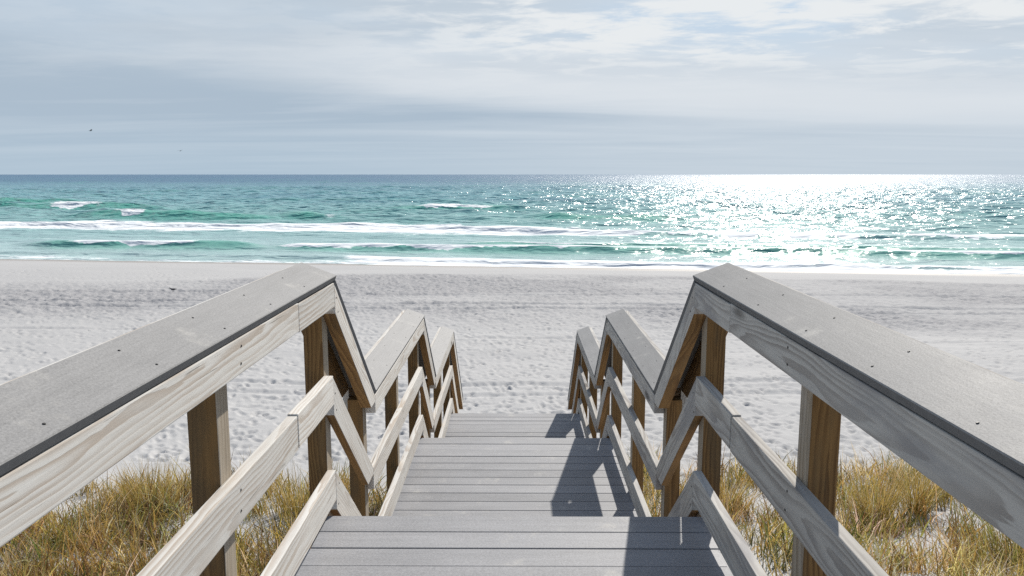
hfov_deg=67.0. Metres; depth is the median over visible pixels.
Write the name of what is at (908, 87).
sky
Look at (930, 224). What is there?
sea
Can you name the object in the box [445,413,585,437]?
boardwalk landing
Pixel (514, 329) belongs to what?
sand
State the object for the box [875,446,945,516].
grass tuft
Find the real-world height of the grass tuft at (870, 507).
0.894 m
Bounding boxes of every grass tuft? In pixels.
[91,452,191,521]
[253,463,335,522]
[685,458,760,516]
[836,452,916,527]
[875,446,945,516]
[955,508,1023,572]
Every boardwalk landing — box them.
[294,516,732,575]
[392,438,637,516]
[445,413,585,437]
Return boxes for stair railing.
[0,262,462,575]
[567,263,1023,575]
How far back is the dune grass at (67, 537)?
7.87 m
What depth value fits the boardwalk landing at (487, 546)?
3.14 m
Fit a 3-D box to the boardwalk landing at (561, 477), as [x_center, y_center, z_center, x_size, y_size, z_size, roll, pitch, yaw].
[0.023,2.203,6.093,1.665,1.635,3.135,0,8,0]
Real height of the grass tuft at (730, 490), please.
0.703 m
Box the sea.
[0,174,1023,273]
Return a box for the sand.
[0,259,1023,575]
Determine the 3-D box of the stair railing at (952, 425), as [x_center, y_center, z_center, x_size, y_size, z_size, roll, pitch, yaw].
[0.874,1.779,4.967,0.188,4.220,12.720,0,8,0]
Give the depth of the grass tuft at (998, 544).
7.37 m
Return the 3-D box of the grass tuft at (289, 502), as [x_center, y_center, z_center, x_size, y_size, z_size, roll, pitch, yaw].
[-2.548,2.395,9.025,1.312,0.700,1.206,0,8,0]
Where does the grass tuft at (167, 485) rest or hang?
on the sand
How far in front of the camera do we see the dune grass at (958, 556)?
8.16 m
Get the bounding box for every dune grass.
[0,446,386,575]
[627,440,1023,575]
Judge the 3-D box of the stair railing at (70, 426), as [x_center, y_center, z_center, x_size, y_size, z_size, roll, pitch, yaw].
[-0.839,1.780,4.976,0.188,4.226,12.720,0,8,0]
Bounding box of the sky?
[0,0,1023,174]

